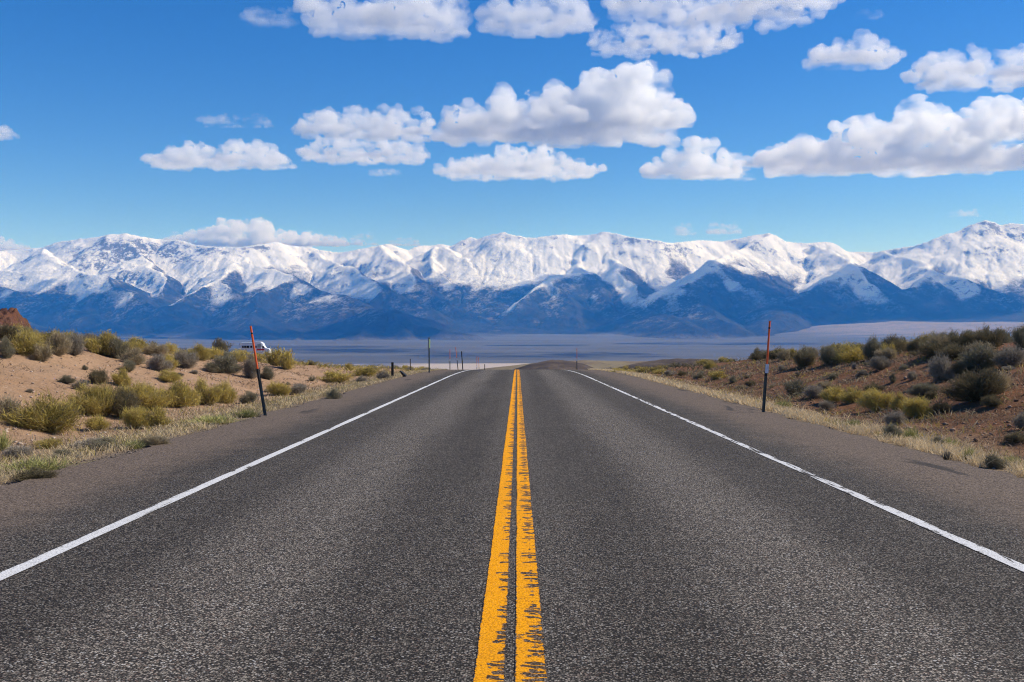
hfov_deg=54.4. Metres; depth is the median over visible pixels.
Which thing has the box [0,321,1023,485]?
ground
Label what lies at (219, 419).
grass tuft
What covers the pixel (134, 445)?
grass tuft
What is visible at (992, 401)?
sagebrush
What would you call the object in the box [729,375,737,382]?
sagebrush
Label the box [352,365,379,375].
rabbitbrush
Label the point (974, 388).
sagebrush
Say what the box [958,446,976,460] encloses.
grass tuft
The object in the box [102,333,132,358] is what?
sagebrush
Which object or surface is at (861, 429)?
dry grass
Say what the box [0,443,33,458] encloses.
dry shrub
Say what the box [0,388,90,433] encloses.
rabbitbrush
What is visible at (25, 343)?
rabbitbrush
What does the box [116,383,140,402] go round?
rabbitbrush
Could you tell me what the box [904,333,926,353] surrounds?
sagebrush
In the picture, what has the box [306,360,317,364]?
sagebrush
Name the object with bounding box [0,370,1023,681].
road
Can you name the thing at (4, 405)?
dry shrub
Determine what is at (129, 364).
sagebrush
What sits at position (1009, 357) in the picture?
dry shrub
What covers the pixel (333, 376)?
rabbitbrush
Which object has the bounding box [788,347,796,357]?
rabbitbrush
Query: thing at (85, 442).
dry shrub
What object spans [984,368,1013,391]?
dry shrub
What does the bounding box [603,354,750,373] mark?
brush
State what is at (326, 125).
sky
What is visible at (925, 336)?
rabbitbrush
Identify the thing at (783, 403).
grass tuft
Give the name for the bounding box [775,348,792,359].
dry shrub
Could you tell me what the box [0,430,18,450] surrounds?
grass tuft
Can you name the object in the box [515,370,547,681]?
road marking
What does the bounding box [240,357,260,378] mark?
dry shrub
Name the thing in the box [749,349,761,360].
sagebrush
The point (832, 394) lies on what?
rabbitbrush
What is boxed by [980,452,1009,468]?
sagebrush
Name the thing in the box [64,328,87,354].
dry shrub
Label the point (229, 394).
rabbitbrush
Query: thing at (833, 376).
sagebrush
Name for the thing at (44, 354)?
dry shrub
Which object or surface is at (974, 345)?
dry shrub
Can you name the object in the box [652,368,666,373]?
rabbitbrush
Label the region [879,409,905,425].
dry shrub
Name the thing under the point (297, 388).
dry shrub
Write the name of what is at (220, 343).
sagebrush
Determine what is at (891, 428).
sagebrush
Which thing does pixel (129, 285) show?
mountains
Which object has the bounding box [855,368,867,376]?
dry shrub
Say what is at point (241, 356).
rabbitbrush
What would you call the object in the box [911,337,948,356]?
sagebrush
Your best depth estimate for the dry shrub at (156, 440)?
16.34 m
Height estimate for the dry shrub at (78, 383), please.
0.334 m
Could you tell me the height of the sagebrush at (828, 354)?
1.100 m
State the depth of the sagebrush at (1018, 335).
31.34 m
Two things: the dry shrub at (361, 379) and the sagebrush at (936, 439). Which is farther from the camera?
the dry shrub at (361, 379)
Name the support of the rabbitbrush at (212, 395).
on the ground at (501, 351)
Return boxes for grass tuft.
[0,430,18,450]
[0,455,94,474]
[122,438,149,449]
[179,413,251,424]
[229,407,262,417]
[775,398,791,408]
[842,419,862,427]
[897,427,922,439]
[942,436,958,446]
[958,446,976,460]
[999,455,1023,466]
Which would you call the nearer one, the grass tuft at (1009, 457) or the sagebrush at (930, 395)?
the grass tuft at (1009, 457)
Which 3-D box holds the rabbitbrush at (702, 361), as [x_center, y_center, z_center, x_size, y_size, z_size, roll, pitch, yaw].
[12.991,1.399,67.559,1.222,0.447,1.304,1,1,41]
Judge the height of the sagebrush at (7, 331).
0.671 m
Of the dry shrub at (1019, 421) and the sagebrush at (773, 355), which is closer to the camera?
the dry shrub at (1019, 421)
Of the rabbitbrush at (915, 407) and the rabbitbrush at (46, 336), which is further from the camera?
the rabbitbrush at (46, 336)
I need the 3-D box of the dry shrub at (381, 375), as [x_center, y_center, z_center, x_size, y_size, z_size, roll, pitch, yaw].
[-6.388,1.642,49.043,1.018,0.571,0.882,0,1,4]
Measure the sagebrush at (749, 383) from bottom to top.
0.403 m
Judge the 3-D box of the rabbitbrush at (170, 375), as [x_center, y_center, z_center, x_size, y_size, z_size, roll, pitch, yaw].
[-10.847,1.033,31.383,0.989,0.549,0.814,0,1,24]
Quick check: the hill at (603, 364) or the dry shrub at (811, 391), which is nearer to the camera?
the dry shrub at (811, 391)
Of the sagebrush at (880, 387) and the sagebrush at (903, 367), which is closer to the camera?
the sagebrush at (880, 387)
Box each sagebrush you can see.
[0,323,19,340]
[0,336,15,357]
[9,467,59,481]
[43,448,70,458]
[56,375,76,383]
[84,367,112,383]
[87,441,110,450]
[91,435,120,446]
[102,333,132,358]
[107,383,142,418]
[117,359,136,370]
[201,350,242,372]
[212,337,231,351]
[239,391,258,402]
[260,363,276,379]
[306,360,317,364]
[323,388,341,398]
[676,369,687,375]
[687,370,705,378]
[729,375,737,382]
[744,379,756,386]
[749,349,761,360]
[751,347,762,356]
[763,345,780,359]
[780,378,810,395]
[792,344,817,366]
[793,347,818,357]
[817,343,840,364]
[828,373,836,379]
[860,335,882,358]
[862,381,886,391]
[877,340,902,353]
[879,333,907,352]
[879,423,903,437]
[889,372,895,382]
[898,364,908,370]
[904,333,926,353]
[904,381,940,396]
[909,350,918,356]
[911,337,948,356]
[925,390,935,398]
[926,436,946,445]
[928,365,1015,401]
[931,398,952,412]
[934,342,968,357]
[940,330,978,349]
[944,328,958,337]
[950,361,969,375]
[954,342,999,371]
[972,327,1006,348]
[974,323,994,335]
[979,394,1004,406]
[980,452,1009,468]
[993,324,1013,342]
[1003,429,1023,443]
[1010,325,1023,348]
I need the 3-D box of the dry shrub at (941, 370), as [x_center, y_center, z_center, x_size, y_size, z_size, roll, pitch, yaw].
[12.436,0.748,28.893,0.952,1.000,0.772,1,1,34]
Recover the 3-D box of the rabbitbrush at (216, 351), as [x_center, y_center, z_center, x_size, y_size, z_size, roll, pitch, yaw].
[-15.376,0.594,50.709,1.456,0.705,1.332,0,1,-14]
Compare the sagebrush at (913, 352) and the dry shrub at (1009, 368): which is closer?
the dry shrub at (1009, 368)
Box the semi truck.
[240,342,270,352]
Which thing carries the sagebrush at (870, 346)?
on the ground at (501, 351)
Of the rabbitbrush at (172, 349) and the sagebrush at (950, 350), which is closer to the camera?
the sagebrush at (950, 350)
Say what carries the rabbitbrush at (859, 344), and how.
on the ground at (501, 351)
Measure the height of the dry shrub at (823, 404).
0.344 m
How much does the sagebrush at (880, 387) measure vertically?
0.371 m
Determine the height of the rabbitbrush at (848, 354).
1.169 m
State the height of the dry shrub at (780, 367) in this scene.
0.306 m
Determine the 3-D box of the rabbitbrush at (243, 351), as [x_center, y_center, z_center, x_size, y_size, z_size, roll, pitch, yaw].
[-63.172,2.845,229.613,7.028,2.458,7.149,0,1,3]
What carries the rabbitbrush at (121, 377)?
on the ground at (501, 351)
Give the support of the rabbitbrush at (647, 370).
on the ground at (501, 351)
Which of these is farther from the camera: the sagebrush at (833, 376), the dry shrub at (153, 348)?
the dry shrub at (153, 348)
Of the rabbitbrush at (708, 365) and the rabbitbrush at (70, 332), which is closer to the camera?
the rabbitbrush at (70, 332)
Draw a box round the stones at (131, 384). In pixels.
[0,348,361,445]
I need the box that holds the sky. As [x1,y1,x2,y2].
[0,0,1023,251]
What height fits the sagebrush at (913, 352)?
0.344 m
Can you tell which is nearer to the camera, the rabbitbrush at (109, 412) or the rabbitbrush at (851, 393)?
the rabbitbrush at (109, 412)
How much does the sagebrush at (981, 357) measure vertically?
0.951 m
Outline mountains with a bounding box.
[0,220,1023,340]
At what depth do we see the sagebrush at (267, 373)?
41.80 m
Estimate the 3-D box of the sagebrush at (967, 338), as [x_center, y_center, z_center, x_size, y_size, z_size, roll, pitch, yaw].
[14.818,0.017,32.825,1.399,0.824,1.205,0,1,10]
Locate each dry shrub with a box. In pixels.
[0,393,23,419]
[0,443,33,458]
[29,343,53,360]
[43,327,74,354]
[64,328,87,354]
[70,379,88,388]
[72,437,110,449]
[77,330,99,340]
[115,346,147,363]
[141,352,173,371]
[141,433,171,446]
[142,342,171,355]
[171,346,199,367]
[188,370,198,373]
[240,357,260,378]
[290,381,310,394]
[353,375,366,381]
[373,369,390,378]
[663,370,676,375]
[734,385,747,389]
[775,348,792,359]
[778,365,786,370]
[802,383,824,397]
[818,380,832,389]
[818,400,835,409]
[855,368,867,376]
[868,354,893,369]
[872,346,897,359]
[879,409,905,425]
[906,371,919,379]
[925,351,957,381]
[926,330,953,348]
[942,451,952,459]
[959,340,998,355]
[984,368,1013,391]
[989,343,1023,367]
[1001,365,1016,370]
[1010,411,1023,428]
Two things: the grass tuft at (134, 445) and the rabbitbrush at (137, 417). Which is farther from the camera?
the rabbitbrush at (137, 417)
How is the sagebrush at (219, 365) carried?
on the ground at (501, 351)
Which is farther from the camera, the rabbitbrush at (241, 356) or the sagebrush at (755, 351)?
the sagebrush at (755, 351)
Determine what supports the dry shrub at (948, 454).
on the ground at (501, 351)
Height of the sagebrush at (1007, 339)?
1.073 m
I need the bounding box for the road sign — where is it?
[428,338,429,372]
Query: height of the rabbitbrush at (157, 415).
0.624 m
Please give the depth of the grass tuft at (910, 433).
17.55 m
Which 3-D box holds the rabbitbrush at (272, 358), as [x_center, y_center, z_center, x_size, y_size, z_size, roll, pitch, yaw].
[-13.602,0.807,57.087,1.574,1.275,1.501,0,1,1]
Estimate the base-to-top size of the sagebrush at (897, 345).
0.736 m
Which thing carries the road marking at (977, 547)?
on the road
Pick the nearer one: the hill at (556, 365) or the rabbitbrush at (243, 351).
the rabbitbrush at (243, 351)
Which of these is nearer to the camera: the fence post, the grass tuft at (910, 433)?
the grass tuft at (910, 433)
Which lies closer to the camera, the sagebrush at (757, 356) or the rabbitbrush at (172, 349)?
the rabbitbrush at (172, 349)
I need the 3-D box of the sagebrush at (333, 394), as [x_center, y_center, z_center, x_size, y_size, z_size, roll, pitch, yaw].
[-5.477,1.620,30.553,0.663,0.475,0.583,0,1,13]
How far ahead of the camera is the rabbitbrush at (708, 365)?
58.43 m
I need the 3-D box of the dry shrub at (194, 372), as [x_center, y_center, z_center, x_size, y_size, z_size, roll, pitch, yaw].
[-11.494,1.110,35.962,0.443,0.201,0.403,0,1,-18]
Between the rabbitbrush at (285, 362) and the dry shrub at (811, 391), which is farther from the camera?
the rabbitbrush at (285, 362)
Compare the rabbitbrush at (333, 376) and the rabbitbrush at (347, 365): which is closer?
the rabbitbrush at (333, 376)
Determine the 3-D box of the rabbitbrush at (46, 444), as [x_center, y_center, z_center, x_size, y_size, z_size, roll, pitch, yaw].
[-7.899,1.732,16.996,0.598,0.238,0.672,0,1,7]
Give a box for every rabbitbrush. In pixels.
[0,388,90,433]
[3,327,53,354]
[18,326,36,340]
[31,436,63,448]
[38,326,63,345]
[60,329,91,345]
[63,380,117,415]
[82,413,111,429]
[83,329,117,354]
[97,379,118,413]
[110,367,134,385]
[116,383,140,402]
[118,401,161,428]
[122,340,147,351]
[123,336,150,351]
[128,381,172,410]
[143,402,173,427]
[156,368,182,381]
[158,378,199,406]
[163,352,179,370]
[165,341,176,353]
[182,382,202,406]
[189,343,213,360]
[192,376,224,405]
[203,346,223,358]
[209,377,238,403]
[228,348,251,355]
[229,353,247,361]
[249,351,265,360]
[262,344,283,365]
[265,381,292,395]
[276,347,298,369]
[317,368,355,382]
[343,362,353,369]
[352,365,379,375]
[610,368,634,371]
[633,367,652,371]
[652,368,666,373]
[695,359,710,364]
[701,359,717,368]
[706,369,729,378]
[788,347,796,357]
[818,384,843,401]
[834,339,866,362]
[837,382,865,402]
[849,386,895,411]
[850,341,864,347]
[880,342,897,354]
[888,391,906,409]
[900,393,934,417]
[910,330,938,341]
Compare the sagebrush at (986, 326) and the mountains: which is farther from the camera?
the mountains
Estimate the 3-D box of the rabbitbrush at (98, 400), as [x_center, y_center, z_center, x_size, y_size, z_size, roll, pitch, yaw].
[-9.645,1.312,22.830,1.347,0.902,1.335,1,1,36]
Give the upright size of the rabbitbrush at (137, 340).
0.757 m
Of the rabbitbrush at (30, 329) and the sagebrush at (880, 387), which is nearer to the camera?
the sagebrush at (880, 387)
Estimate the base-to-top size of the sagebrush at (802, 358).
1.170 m
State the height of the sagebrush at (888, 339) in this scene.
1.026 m
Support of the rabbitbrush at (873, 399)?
on the ground at (501, 351)
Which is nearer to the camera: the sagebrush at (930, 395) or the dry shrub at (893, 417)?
the dry shrub at (893, 417)
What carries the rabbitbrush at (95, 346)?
on the ground at (501, 351)
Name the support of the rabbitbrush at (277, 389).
on the ground at (501, 351)
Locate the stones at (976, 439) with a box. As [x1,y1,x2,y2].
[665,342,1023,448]
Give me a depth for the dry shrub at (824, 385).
33.41 m
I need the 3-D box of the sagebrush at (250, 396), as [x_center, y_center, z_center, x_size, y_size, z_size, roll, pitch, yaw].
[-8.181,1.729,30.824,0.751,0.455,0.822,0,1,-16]
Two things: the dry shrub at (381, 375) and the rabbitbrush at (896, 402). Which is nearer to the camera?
the rabbitbrush at (896, 402)
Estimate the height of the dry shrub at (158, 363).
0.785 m
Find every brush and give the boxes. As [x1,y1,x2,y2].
[246,357,447,373]
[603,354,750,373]
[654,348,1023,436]
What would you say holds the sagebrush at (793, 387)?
on the ground at (501, 351)
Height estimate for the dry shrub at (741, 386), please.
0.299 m
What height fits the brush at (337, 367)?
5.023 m
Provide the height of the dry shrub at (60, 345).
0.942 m
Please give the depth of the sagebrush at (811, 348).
51.47 m
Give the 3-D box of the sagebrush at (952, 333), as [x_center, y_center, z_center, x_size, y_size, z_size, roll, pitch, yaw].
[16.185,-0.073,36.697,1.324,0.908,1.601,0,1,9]
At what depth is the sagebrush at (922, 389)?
26.73 m
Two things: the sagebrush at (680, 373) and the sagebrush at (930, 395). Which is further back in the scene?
the sagebrush at (680, 373)
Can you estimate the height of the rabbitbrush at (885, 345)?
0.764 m
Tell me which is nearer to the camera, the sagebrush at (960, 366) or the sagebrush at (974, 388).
the sagebrush at (974, 388)
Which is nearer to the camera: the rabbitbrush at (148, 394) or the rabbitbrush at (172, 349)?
the rabbitbrush at (148, 394)
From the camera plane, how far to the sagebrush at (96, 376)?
27.69 m
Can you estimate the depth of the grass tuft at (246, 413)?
23.16 m
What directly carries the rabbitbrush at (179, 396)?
on the ground at (501, 351)
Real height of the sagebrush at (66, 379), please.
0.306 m
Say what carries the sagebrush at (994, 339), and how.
on the ground at (501, 351)
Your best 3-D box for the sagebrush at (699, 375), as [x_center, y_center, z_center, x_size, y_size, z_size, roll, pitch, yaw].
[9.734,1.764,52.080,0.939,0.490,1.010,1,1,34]
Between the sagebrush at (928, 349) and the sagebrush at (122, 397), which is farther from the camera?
the sagebrush at (928, 349)
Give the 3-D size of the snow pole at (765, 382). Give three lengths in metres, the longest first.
2.616 x 0.108 x 0.085 m
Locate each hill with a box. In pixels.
[0,307,31,330]
[477,360,646,369]
[513,360,595,369]
[621,358,719,369]
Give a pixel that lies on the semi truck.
(260, 347)
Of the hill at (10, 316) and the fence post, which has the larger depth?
the hill at (10, 316)
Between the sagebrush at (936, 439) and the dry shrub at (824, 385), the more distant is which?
the dry shrub at (824, 385)
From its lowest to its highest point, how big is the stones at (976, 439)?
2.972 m
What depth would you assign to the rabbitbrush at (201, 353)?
42.98 m
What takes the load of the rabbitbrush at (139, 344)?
on the ground at (501, 351)
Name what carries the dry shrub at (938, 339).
on the ground at (501, 351)
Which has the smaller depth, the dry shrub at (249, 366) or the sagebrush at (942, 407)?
the sagebrush at (942, 407)
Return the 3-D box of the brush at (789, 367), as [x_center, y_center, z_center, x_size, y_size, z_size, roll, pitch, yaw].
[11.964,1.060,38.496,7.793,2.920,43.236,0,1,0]
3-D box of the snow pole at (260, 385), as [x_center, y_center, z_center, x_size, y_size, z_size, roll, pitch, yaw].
[-5.856,0.886,23.076,0.085,2.498,0.098,-9,1,0]
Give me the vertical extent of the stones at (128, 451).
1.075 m
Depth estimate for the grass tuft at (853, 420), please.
20.26 m
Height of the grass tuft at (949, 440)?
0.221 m
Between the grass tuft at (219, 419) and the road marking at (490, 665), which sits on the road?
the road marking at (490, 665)
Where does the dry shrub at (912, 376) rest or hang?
on the ground at (501, 351)
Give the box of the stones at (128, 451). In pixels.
[0,378,1013,485]
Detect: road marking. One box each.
[0,370,467,580]
[473,370,516,681]
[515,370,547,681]
[568,370,1023,571]
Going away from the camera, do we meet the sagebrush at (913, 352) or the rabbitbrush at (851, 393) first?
the rabbitbrush at (851, 393)
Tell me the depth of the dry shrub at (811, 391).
31.41 m
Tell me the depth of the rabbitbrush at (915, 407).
23.03 m
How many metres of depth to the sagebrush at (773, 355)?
55.08 m
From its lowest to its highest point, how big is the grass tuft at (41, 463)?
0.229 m
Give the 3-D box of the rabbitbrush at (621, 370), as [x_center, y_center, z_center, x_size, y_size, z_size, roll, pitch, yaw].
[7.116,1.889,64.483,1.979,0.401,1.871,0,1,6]
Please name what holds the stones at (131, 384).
on the ground at (501, 351)
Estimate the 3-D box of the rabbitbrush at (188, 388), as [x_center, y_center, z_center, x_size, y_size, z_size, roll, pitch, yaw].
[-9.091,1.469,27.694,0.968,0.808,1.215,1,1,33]
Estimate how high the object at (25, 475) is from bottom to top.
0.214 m
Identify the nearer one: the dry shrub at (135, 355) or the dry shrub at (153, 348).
the dry shrub at (135, 355)
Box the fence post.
[391,362,393,375]
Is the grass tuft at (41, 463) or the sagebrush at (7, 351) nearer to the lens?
the grass tuft at (41, 463)
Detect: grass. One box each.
[0,368,448,483]
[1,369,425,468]
[587,368,1023,477]
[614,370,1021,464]
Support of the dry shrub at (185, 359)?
on the ground at (501, 351)
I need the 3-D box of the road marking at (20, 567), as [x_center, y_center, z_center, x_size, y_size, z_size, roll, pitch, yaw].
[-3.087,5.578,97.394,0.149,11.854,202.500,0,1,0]
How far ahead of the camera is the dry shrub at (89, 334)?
36.73 m
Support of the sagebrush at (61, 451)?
on the ground at (501, 351)
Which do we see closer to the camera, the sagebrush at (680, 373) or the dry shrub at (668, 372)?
the sagebrush at (680, 373)
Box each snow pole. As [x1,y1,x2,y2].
[250,326,266,414]
[762,321,770,411]
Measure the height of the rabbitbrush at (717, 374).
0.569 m
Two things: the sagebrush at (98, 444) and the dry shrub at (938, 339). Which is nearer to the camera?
the sagebrush at (98, 444)
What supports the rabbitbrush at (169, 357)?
on the ground at (501, 351)
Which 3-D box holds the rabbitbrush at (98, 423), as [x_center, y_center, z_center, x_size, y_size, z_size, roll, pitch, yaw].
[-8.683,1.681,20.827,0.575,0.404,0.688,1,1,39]
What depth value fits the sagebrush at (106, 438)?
16.61 m
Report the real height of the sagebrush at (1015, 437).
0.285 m
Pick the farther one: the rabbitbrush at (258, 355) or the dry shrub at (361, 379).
the rabbitbrush at (258, 355)
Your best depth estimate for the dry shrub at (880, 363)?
34.56 m
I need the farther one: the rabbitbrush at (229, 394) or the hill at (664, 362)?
the hill at (664, 362)
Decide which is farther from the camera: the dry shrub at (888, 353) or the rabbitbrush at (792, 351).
the rabbitbrush at (792, 351)

